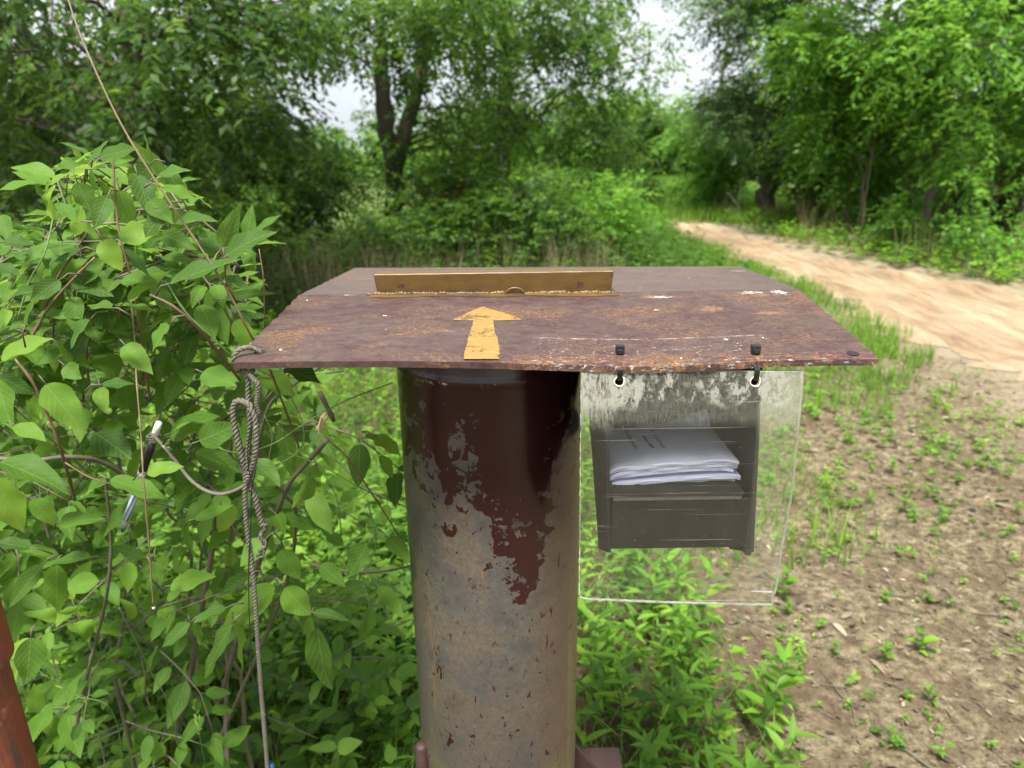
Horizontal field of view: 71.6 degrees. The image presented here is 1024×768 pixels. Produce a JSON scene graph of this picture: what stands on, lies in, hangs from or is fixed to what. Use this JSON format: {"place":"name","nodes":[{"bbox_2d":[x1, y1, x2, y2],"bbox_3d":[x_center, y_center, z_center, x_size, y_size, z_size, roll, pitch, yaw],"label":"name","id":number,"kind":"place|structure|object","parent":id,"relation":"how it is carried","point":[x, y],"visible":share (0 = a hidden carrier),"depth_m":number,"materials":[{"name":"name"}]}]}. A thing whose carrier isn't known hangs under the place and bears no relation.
{"place":"outdoors","nodes":[
{"label":"outdoors","id":0,"kind":"place"},
{"bbox_2d":[266,676,282,710],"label":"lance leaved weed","id":1,"kind":"object","parent":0,"point":[271,701],"visible":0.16,"depth_m":1.87,"materials":[{"name":"green plant"}]},
{"bbox_2d":[22,219,634,325],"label":"dry grass","id":2,"kind":"structure","parent":0,"point":[305,274],"depth_m":6.58,"materials":[{"name":"plant"}]},
{"bbox_2d":[25,407,849,767],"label":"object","id":3,"kind":"structure","parent":0,"point":[303,639],"depth_m":1.94,"materials":[{"name":"plant"}]},
{"bbox_2d":[0,249,912,571],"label":"grass","id":4,"kind":"structure","parent":0,"point":[760,517],"depth_m":3.16,"materials":[{"name":"plant"}]},
{"bbox_2d":[0,0,1022,151],"label":"sky","id":5,"kind":"structure","parent":0,"point":[345,101],"materials":[{"name":"white"}]},
{"bbox_2d":[0,146,1023,767],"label":"ground","id":6,"kind":"structure","parent":0,"point":[840,746],"depth_m":2.48,"materials":[{"name":"soil"}]},
{"bbox_2d":[0,597,39,767],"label":"steel post","id":7,"kind":"object","parent":6,"relation":"on","point":[17,749],"visible":1,"depth_m":0.74,"materials":[{"name":"metal"}]},
{"bbox_2d":[6,60,128,199],"bbox_3d":[-14.899,-7.653,22.615,9.498,6.189,5.145,-1,18,0],"label":"tree","id":8,"kind":"object","parent":6,"relation":"on","point":[70,102],"depth_m":21.89,"materials":[{"name":"green plant"}]},
{"bbox_2d":[39,671,122,767],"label":"grass stem","id":9,"kind":"object","parent":6,"relation":"on","point":[58,685],"visible":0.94,"depth_m":1.08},
{"bbox_2d":[0,121,226,247],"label":"bush","id":10,"kind":"object","parent":6,"relation":"on","point":[7,203],"depth_m":8.39,"materials":[{"name":"green plant"}]},
{"bbox_2d":[0,0,241,240],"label":"shade tree","id":11,"kind":"object","parent":6,"relation":"on","point":[36,203],"visible":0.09,"depth_m":7.21,"materials":[{"name":"green plant"}]},
{"bbox_2d":[0,174,263,375],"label":"bush","id":12,"kind":"object","parent":6,"relation":"on","point":[17,225],"depth_m":4.75,"materials":[{"name":"green plant"}]},
{"bbox_2d":[119,607,181,767],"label":"grass stem","id":13,"kind":"object","parent":6,"relation":"on","point":[152,675],"visible":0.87,"depth_m":1.04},
{"bbox_2d":[43,55,299,137],"bbox_3d":[-12.151,-8.521,24.509,9.411,5.600,5.388,-1,18,0],"label":"tree","id":14,"kind":"object","parent":6,"relation":"on","point":[252,89],"visible":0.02,"depth_m":23.75,"materials":[{"name":"green plant"}]},
{"bbox_2d":[0,0,389,325],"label":"shade tree","id":15,"kind":"object","parent":6,"relation":"on","point":[140,77],"visible":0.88,"depth_m":4.90,"materials":[{"name":"green plant"}]},
{"bbox_2d":[52,119,358,234],"bbox_3d":[-5.109,-3.161,11.564,5.344,2.331,2.978,-1,18,0],"label":"bush","id":16,"kind":"object","parent":6,"relation":"on","point":[337,196],"visible":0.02,"depth_m":11.24,"materials":[{"name":"green plant"}]},
{"bbox_2d":[0,0,417,767],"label":"dogwood shrub","id":17,"kind":"object","parent":6,"relation":"on","point":[90,242],"visible":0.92,"depth_m":1.02,"materials":[{"name":"green plant"}]},
{"bbox_2d":[0,443,421,767],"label":"weeds","id":18,"kind":"object","parent":6,"relation":"on","point":[346,739],"visible":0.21,"depth_m":1.82,"materials":[{"name":"green plant"}]},
{"bbox_2d":[119,0,366,267],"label":"shade tree","id":19,"kind":"object","parent":6,"relation":"on","point":[318,203],"visible":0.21,"depth_m":8.16,"materials":[{"name":"green plant"}]},
{"bbox_2d":[188,176,342,309],"bbox_3d":[-2.584,-1.355,7.235,2.118,1.527,1.942,-1,18,0],"label":"bush","id":20,"kind":"object","parent":6,"relation":"on","point":[261,213],"visible":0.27,"depth_m":7.15,"materials":[{"name":"green plant"}]},
{"bbox_2d":[261,118,366,186],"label":"tree","id":21,"kind":"object","parent":6,"relation":"on","point":[323,140],"visible":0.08,"depth_m":27.67,"materials":[{"name":"green plant"}]},
{"bbox_2d":[225,135,419,270],"bbox_3d":[-2.238,-2.072,8.530,2.499,1.746,1.720,3,19,12],"label":"bush","id":22,"kind":"object","parent":6,"relation":"on","point":[371,180],"visible":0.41,"depth_m":8.15,"materials":[{"name":"green plant"}]},
{"bbox_2d":[295,123,422,182],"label":"tree","id":23,"kind":"object","parent":6,"relation":"on","point":[370,167],"visible":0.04,"depth_m":32.02,"materials":[{"name":"green plant"}]},
{"bbox_2d":[2,290,749,709],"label":"weeds","id":24,"kind":"object","parent":6,"relation":"on","point":[636,560],"visible":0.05,"depth_m":2.30,"materials":[{"name":"green plant"}]},
{"bbox_2d":[235,0,542,267],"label":"forked tree","id":25,"kind":"object","parent":6,"relation":"on","point":[418,20],"visible":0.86,"depth_m":7.74,"materials":[{"name":"green plant"}]},
{"bbox_2d":[359,694,418,767],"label":"lance leaved weed","id":26,"kind":"object","parent":6,"relation":"on","point":[386,712],"visible":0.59,"depth_m":1.68,"materials":[{"name":"green plant"}]},
{"bbox_2d":[316,190,469,278],"bbox_3d":[-1.269,-1.452,7.499,1.685,1.209,1.701,-1,18,0],"label":"bush","id":27,"kind":"object","parent":6,"relation":"on","point":[369,228],"visible":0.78,"depth_m":7.15,"materials":[{"name":"green plant"}]},
{"bbox_2d":[397,571,412,621],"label":"lance leaved weed","id":28,"kind":"object","parent":6,"relation":"on","point":[407,594],"visible":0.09,"depth_m":2.14,"materials":[{"name":"green plant"}]},
{"bbox_2d":[350,94,480,175],"bbox_3d":[-4.043,-12.051,36.070,8.546,5.135,5.307,-1,18,0],"label":"tree","id":29,"kind":"object","parent":6,"relation":"on","point":[366,140],"visible":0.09,"depth_m":35.06,"materials":[{"name":"green plant"}]},
{"bbox_2d":[373,133,521,266],"bbox_3d":[-0.778,-1.973,8.359,1.915,1.875,2.308,-1,18,0],"label":"bush","id":30,"kind":"object","parent":6,"relation":"on","point":[428,185],"visible":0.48,"depth_m":7.98,"materials":[{"name":"green plant"}]},
{"bbox_2d":[434,144,548,247],"bbox_3d":[-0.356,-2.846,10.751,1.771,1.485,1.260,-1,18,0],"label":"utility buggy","id":31,"kind":"object","parent":6,"relation":"on","point":[475,147],"visible":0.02,"depth_m":10.22},
{"bbox_2d":[192,213,803,323],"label":"undergrowth","id":32,"kind":"object","parent":6,"relation":"on","point":[675,246],"visible":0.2,"depth_m":7.38,"materials":[{"name":"green plant"}]},
{"bbox_2d":[406,92,594,185],"bbox_3d":[-0.304,-9.271,28.616,8.147,4.602,5.215,-1,18,0],"label":"tree","id":33,"kind":"object","parent":6,"relation":"on","point":[429,141],"visible":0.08,"depth_m":27.81,"materials":[{"name":"green plant"}]},
{"bbox_2d":[402,156,619,267],"bbox_3d":[0.001,-1.601,7.611,2.073,1.601,2.129,-13,22,-33],"label":"bush","id":34,"kind":"object","parent":6,"relation":"on","point":[545,210],"visible":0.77,"depth_m":7.38,"materials":[{"name":"green plant"}]},
{"bbox_2d":[439,101,607,206],"bbox_3d":[0.093,-4.642,14.755,3.166,2.396,3.058,10,21,29],"label":"bush","id":35,"kind":"object","parent":6,"relation":"on","point":[533,158],"visible":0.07,"depth_m":14.81,"materials":[{"name":"green plant"}]},
{"bbox_2d":[84,354,1023,767],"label":"leaf litter","id":36,"kind":"object","parent":6,"relation":"on","point":[842,630],"visible":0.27,"depth_m":2.44,"materials":[{"name":"plant"}]},
{"bbox_2d":[233,266,877,767],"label":"register stand","id":37,"kind":"object","parent":6,"relation":"on","point":[489,364],"visible":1,"depth_m":0.83,"materials":[{"name":"paint"}]},
{"bbox_2d":[146,345,269,767],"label":"rope","id":38,"kind":"object","parent":37,"relation":"attached to","point":[253,415],"visible":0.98,"depth_m":0.72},
{"bbox_2d":[120,421,161,532],"bbox_3d":[-0.492,0.126,0.939,0.011,0.195,0.011,32,24,4],"label":"pen","id":39,"kind":"object","parent":38,"relation":"hanging from","point":[149,451],"visible":0.8,"depth_m":0.93,"materials":[{"name":"grey"}]},
{"bbox_2d":[247,421,280,767],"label":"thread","id":40,"kind":"object","parent":38,"relation":"attached to","point":[248,579],"visible":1,"depth_m":0.75,"materials":[{"name":"black"}]},
{"bbox_2d":[615,344,624,379],"bbox_3d":[0.105,-0.021,0.686,0.011,0.029,0.034,-1,18,0],"label":"cable tie","id":41,"kind":"object","parent":37,"relation":"on","point":[619,348],"visible":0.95,"depth_m":0.69,"materials":[{"name":"black plastic"}]},
{"bbox_2d":[612,468,740,484],"bbox_3d":[0.172,0.078,0.828,0.135,0.020,0.173,-1,18,0],"label":"booklet","id":42,"kind":"object","parent":37,"relation":"on","point":[674,477],"visible":0.23,"depth_m":0.75,"materials":[{"name":"white paper"}]},
{"bbox_2d":[589,425,733,480],"bbox_3d":[0.166,0.072,0.829,0.133,0.023,0.173,-1,18,0],"label":"booklet","id":43,"kind":"object","parent":42,"relation":"on","point":[730,469],"visible":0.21,"depth_m":0.75,"materials":[{"name":"white paper"}]},
{"bbox_2d":[610,464,737,478],"bbox_3d":[0.169,0.068,0.828,0.135,0.024,0.173,-1,18,0],"label":"booklet","id":44,"kind":"object","parent":43,"relation":"on","point":[616,474],"visible":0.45,"depth_m":0.74,"materials":[{"name":"white paper"}]},
{"bbox_2d":[609,409,738,474],"bbox_3d":[0.168,0.038,0.817,0.137,0.077,0.173,-1,18,0],"label":"booklet","id":45,"kind":"object","parent":44,"relation":"on","point":[678,442],"visible":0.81,"depth_m":0.79,"materials":[{"name":"white paper"}]},
{"bbox_2d":[676,479,734,481],"bbox_3d":[0.174,0.081,0.833,0.123,0.019,0.173,-1,18,0],"label":"booklet","id":46,"kind":"object","parent":42,"relation":"on","point":[703,480],"visible":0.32,"depth_m":0.75,"materials":[{"name":"grey paper"}]},
{"bbox_2d":[579,370,803,605],"bbox_3d":[0.176,0.113,0.720,0.217,0.266,0.006,-1,18,0],"label":"acrylic sheet","id":47,"kind":"object","parent":37,"relation":"hanging from","point":[610,397],"visible":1,"depth_m":0.68,"materials":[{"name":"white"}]},
{"bbox_2d":[750,344,760,380],"bbox_3d":[0.234,-0.021,0.681,0.009,0.032,0.022,-1,18,0],"label":"cable tie","id":48,"kind":"object","parent":37,"relation":"on","point":[755,348],"visible":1,"depth_m":0.68,"materials":[{"name":"black plastic"}]},
{"bbox_2d":[431,0,693,246],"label":"shade tree","id":49,"kind":"object","parent":6,"relation":"on","point":[553,38],"visible":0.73,"depth_m":9.29,"materials":[{"name":"green plant"}]},
{"bbox_2d":[512,166,662,266],"bbox_3d":[0.864,-1.918,8.466,2.023,1.344,1.502,13,23,36],"label":"bush","id":50,"kind":"object","parent":6,"relation":"on","point":[615,209],"visible":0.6,"depth_m":8.01,"materials":[{"name":"green plant"}]},
{"bbox_2d":[523,73,653,174],"bbox_3d":[3.087,-11.726,34.058,8.209,5.776,5.183,-1,18,0],"label":"tree","id":51,"kind":"object","parent":6,"relation":"on","point":[617,117],"visible":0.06,"depth_m":33.22,"materials":[{"name":"green plant"}]},
{"bbox_2d":[554,94,640,166],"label":"tree","id":52,"kind":"object","parent":6,"relation":"on","point":[599,119],"visible":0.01,"depth_m":40.60,"materials":[{"name":"green plant"}]},
{"bbox_2d":[531,105,665,205],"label":"bush","id":53,"kind":"object","parent":6,"relation":"on","point":[649,185],"visible":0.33,"depth_m":16.24,"materials":[{"name":"green plant"}]},
{"bbox_2d":[576,658,628,731],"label":"lance leaved weed","id":54,"kind":"object","parent":6,"relation":"on","point":[589,692],"visible":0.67,"depth_m":1.81,"materials":[{"name":"green plant"}]},
{"bbox_2d":[602,685,634,746],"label":"grass stem","id":55,"kind":"object","parent":6,"relation":"on","point":[632,686],"visible":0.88,"depth_m":1.51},
{"bbox_2d":[613,568,631,596],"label":"lance leaved weed","id":56,"kind":"object","parent":6,"relation":"on","point":[624,583],"visible":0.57,"depth_m":2.40,"materials":[{"name":"green plant"}]},
{"bbox_2d":[609,549,642,597],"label":"lance leaved weed","id":57,"kind":"object","parent":6,"relation":"on","point":[622,567],"visible":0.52,"depth_m":2.39,"materials":[{"name":"green plant"}]},
{"bbox_2d":[609,204,680,264],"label":"bush","id":58,"kind":"object","parent":6,"relation":"on","point":[653,230],"visible":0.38,"depth_m":8.86,"materials":[{"name":"green plant"}]},
{"bbox_2d":[629,658,661,733],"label":"lance leaved weed","id":59,"kind":"object","parent":6,"relation":"on","point":[634,680],"visible":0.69,"depth_m":1.81,"materials":[{"name":"green plant"}]},
{"bbox_2d":[598,88,705,171],"bbox_3d":[7.415,-12.107,36.157,7.565,5.599,5.891,-1,18,0],"label":"tree","id":60,"kind":"object","parent":6,"relation":"on","point":[681,99],"visible":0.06,"depth_m":35.20,"materials":[{"name":"green plant"}]},
{"bbox_2d":[639,753,672,767],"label":"oval leaved weed","id":61,"kind":"object","parent":6,"relation":"on","point":[658,761],"visible":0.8,"depth_m":1.56,"materials":[{"name":"green plant"}]},
{"bbox_2d":[648,704,669,767],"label":"grass stem","id":62,"kind":"object","parent":6,"relation":"on","point":[664,710],"visible":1,"depth_m":1.50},
{"bbox_2d":[298,411,1019,767],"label":"weeds","id":63,"kind":"object","parent":6,"relation":"on","point":[726,753],"visible":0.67,"depth_m":1.78,"materials":[{"name":"green plant"}]},
{"bbox_2d":[652,566,665,594],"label":"oval leaved weed","id":64,"kind":"object","parent":6,"relation":"on","point":[663,572],"visible":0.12,"depth_m":2.43,"materials":[{"name":"green plant"}]},
{"bbox_2d":[645,682,689,733],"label":"oval leaved weed","id":65,"kind":"object","parent":6,"relation":"on","point":[667,715],"visible":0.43,"depth_m":1.79,"materials":[{"name":"green plant"}]},
{"bbox_2d":[653,595,713,684],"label":"lance leaved weed","id":66,"kind":"object","parent":6,"relation":"on","point":[684,609],"visible":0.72,"depth_m":1.94,"materials":[{"name":"green plant"}]},
{"bbox_2d":[672,658,709,727],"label":"lance leaved weed","id":67,"kind":"object","parent":6,"relation":"on","point":[694,666],"visible":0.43,"depth_m":1.85,"materials":[{"name":"green plant"}]},
{"bbox_2d":[617,80,783,179],"bbox_3d":[8.106,-10.270,30.239,7.508,5.002,5.568,-1,18,0],"label":"tree","id":68,"kind":"object","parent":6,"relation":"on","point":[656,127],"visible":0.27,"depth_m":29.45,"materials":[{"name":"green plant"}]},
{"bbox_2d":[613,0,792,209],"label":"roadside tree","id":69,"kind":"object","parent":6,"relation":"on","point":[724,177],"visible":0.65,"depth_m":15.12,"materials":[{"name":"green plant"}]},
{"bbox_2d":[682,554,730,643],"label":"lance leaved weed","id":70,"kind":"object","parent":6,"relation":"on","point":[707,567],"visible":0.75,"depth_m":2.13,"materials":[{"name":"green plant"}]},
{"bbox_2d":[700,750,720,767],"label":"oval leaved weed","id":71,"kind":"object","parent":6,"relation":"on","point":[715,754],"visible":0.27,"depth_m":1.72,"materials":[{"name":"green plant"}]},
{"bbox_2d":[728,192,740,226],"bbox_3d":[3.954,-3.140,12.630,0.283,0.689,0.354,3,19,12],"label":"dead stick","id":72,"kind":"object","parent":6,"relation":"on","point":[736,211],"visible":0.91,"depth_m":12.69,"materials":[{"name":"wood"}]},
{"bbox_2d":[734,682,762,718],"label":"oval leaved weed","id":73,"kind":"object","parent":6,"relation":"on","point":[746,699],"visible":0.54,"depth_m":1.88,"materials":[{"name":"green plant"}]},
{"bbox_2d":[734,746,772,767],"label":"lance leaved weed","id":74,"kind":"object","parent":6,"relation":"on","point":[749,758],"visible":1,"depth_m":1.51,"materials":[{"name":"green plant"}]},
{"bbox_2d":[708,55,820,180],"bbox_3d":[11.709,-10.006,28.076,8.310,5.852,5.589,-1,18,0],"label":"tree","id":75,"kind":"object","parent":6,"relation":"on","point":[754,178],"visible":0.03,"depth_m":27.65,"materials":[{"name":"green plant"}]},
{"bbox_2d":[657,0,883,216],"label":"tall tree","id":76,"kind":"object","parent":6,"relation":"on","point":[728,111],"visible":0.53,"depth_m":12.88,"materials":[{"name":"green plant"}]},
{"bbox_2d":[776,425,788,439],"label":"oval leaved weed","id":77,"kind":"object","parent":6,"relation":"on","point":[781,433],"visible":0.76,"depth_m":3.69,"materials":[{"name":"green plant"}]},
{"bbox_2d":[755,640,812,712],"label":"lance leaved weed","id":78,"kind":"object","parent":6,"relation":"on","point":[773,665],"visible":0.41,"depth_m":1.83,"materials":[{"name":"green plant"}]},
{"bbox_2d":[771,565,801,597],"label":"oval leaved weed","id":79,"kind":"object","parent":6,"relation":"on","point":[789,581],"visible":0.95,"depth_m":2.35,"materials":[{"name":"green plant"}]},
{"bbox_2d":[750,150,900,219],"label":"bush","id":80,"kind":"object","parent":6,"relation":"on","point":[797,184],"visible":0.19,"depth_m":13.29,"materials":[{"name":"green plant"}]},
{"bbox_2d":[641,360,1023,767],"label":"seedlings","id":81,"kind":"object","parent":6,"relation":"on","point":[898,742],"visible":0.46,"depth_m":2.47,"materials":[{"name":"green plant"}]},
{"bbox_2d":[828,639,841,656],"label":"oval leaved weed","id":82,"kind":"object","parent":6,"relation":"on","point":[835,644],"visible":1,"depth_m":2.09,"materials":[{"name":"green plant"}]},
{"bbox_2d":[724,0,963,233],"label":"roadside tree","id":83,"kind":"object","parent":6,"relation":"on","point":[826,114],"visible":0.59,"depth_m":10.77,"materials":[{"name":"green plant"}]},
{"bbox_2d":[695,201,1023,281],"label":"undergrowth","id":84,"kind":"object","parent":6,"relation":"on","point":[789,229],"visible":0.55,"depth_m":9.86,"materials":[{"name":"green plant"}]},
{"bbox_2d":[855,151,867,242],"bbox_3d":[5.002,-2.698,10.295,0.167,1.302,0.312,11,22,32],"label":"dead stick","id":85,"kind":"object","parent":6,"relation":"on","point":[858,223],"visible":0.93,"depth_m":10.30,"materials":[{"name":"wood"}]},
{"bbox_2d":[709,344,1023,547],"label":"seedlings","id":86,"kind":"object","parent":6,"relation":"on","point":[944,516],"visible":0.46,"depth_m":3.51,"materials":[{"name":"green plant"}]},
{"bbox_2d":[847,212,887,249],"bbox_3d":[4.581,-1.976,9.157,0.433,0.505,0.302,6,20,19],"label":"dead stick","id":87,"kind":"object","parent":6,"relation":"on","point":[849,238],"visible":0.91,"depth_m":9.20,"materials":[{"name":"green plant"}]},
{"bbox_2d":[852,128,887,243],"bbox_3d":[4.995,-2.800,10.132,0.504,1.599,0.245,-1,18,0],"label":"dead stick","id":88,"kind":"object","parent":6,"relation":"on","point":[863,216],"visible":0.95,"depth_m":10.03,"materials":[{"name":"wood"}]},
{"bbox_2d":[876,639,896,660],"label":"oval leaved weed","id":89,"kind":"object","parent":6,"relation":"on","point":[888,648],"visible":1,"depth_m":2.06,"materials":[{"name":"green plant"}]},
{"bbox_2d":[886,456,898,472],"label":"oval leaved weed","id":90,"kind":"object","parent":6,"relation":"on","point":[893,462],"visible":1,"depth_m":3.27,"materials":[{"name":"green plant"}]},
{"bbox_2d":[853,186,946,262],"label":"bush","id":91,"kind":"object","parent":6,"relation":"on","point":[895,211],"visible":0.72,"depth_m":9.24,"materials":[{"name":"green plant"}]},
{"bbox_2d":[785,133,1023,227],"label":"bush","id":92,"kind":"object","parent":6,"relation":"on","point":[811,194],"visible":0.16,"depth_m":12.56,"materials":[{"name":"green plant"}]},
{"bbox_2d":[896,163,918,218],"bbox_3d":[5.648,-2.598,10.225,0.320,1.139,0.226,-9,20,-24],"label":"dead stick","id":93,"kind":"object","parent":6,"relation":"on","point":[910,189],"visible":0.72,"depth_m":10.16,"materials":[{"name":"wood"}]},
{"bbox_2d":[905,624,940,655],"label":"oval leaved weed","id":94,"kind":"object","parent":6,"relation":"on","point":[923,642],"visible":1,"depth_m":2.11,"materials":[{"name":"green plant"}]},
{"bbox_2d":[825,0,1023,238],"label":"roadside tree","id":95,"kind":"object","parent":6,"relation":"on","point":[926,111],"visible":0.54,"depth_m":9.49,"materials":[{"name":"green plant"}]},
{"bbox_2d":[829,0,1023,222],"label":"roadside tree","id":96,"kind":"object","parent":6,"relation":"on","point":[1007,137],"visible":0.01,"depth_m":13.42,"materials":[{"name":"green plant"}]},
{"bbox_2d":[923,683,940,706],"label":"oval leaved weed","id":97,"kind":"object","parent":6,"relation":"on","point":[934,694],"visible":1,"depth_m":1.92,"materials":[{"name":"green plant"}]},
{"bbox_2d":[849,18,1023,181],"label":"tree","id":98,"kind":"object","parent":6,"relation":"on","point":[992,101],"depth_m":24.20,"materials":[{"name":"green plant"}]},
{"bbox_2d":[877,0,1023,259],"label":"roadside tree","id":99,"kind":"object","parent":6,"relation":"on","point":[981,27],"visible":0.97,"depth_m":8.13,"materials":[{"name":"green plant"}]},
{"bbox_2d":[926,200,1023,283],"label":"bush","id":100,"kind":"object","parent":6,"relation":"on","point":[988,229],"visible":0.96,"depth_m":8.04,"materials":[{"name":"green plant"}]},
{"bbox_2d":[958,141,1023,235],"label":"bush","id":101,"kind":"object","parent":6,"relation":"on","point":[1003,201],"visible":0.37,"depth_m":10.82,"materials":[{"name":"green plant"}]},
{"bbox_2d":[980,181,1003,243],"bbox_3d":[6.098,-2.149,9.195,0.488,0.929,0.287,5,19,16],"label":"dead stick","id":102,"kind":"object","parent":6,"relation":"on","point":[992,194],"visible":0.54,"depth_m":9.16,"materials":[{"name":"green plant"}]},
{"bbox_2d":[547,171,915,225],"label":"meadow grass","id":103,"kind":"structure","parent":0,"point":[689,212],"depth_m":14.85,"materials":[{"name":"plant"}]},
{"bbox_2d":[555,212,959,433],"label":"grass","id":104,"kind":"structure","parent":0,"point":[866,334],"depth_m":5.20,"materials":[{"name":"plant"}]},
{"bbox_2d":[651,219,1023,380],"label":"road","id":105,"kind":"structure","parent":0,"point":[985,324],"depth_m":6.67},
{"bbox_2d":[707,366,1023,755],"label":"sparse grass","id":106,"kind":"structure","parent":0,"point":[914,536],"depth_m":2.72,"materials":[{"name":"plant"}]},
{"bbox_2d":[708,184,1023,269],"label":"dry grass","id":107,"kind":"structure","parent":0,"point":[802,209],"depth_m":10.71,"materials":[{"name":"plant"}]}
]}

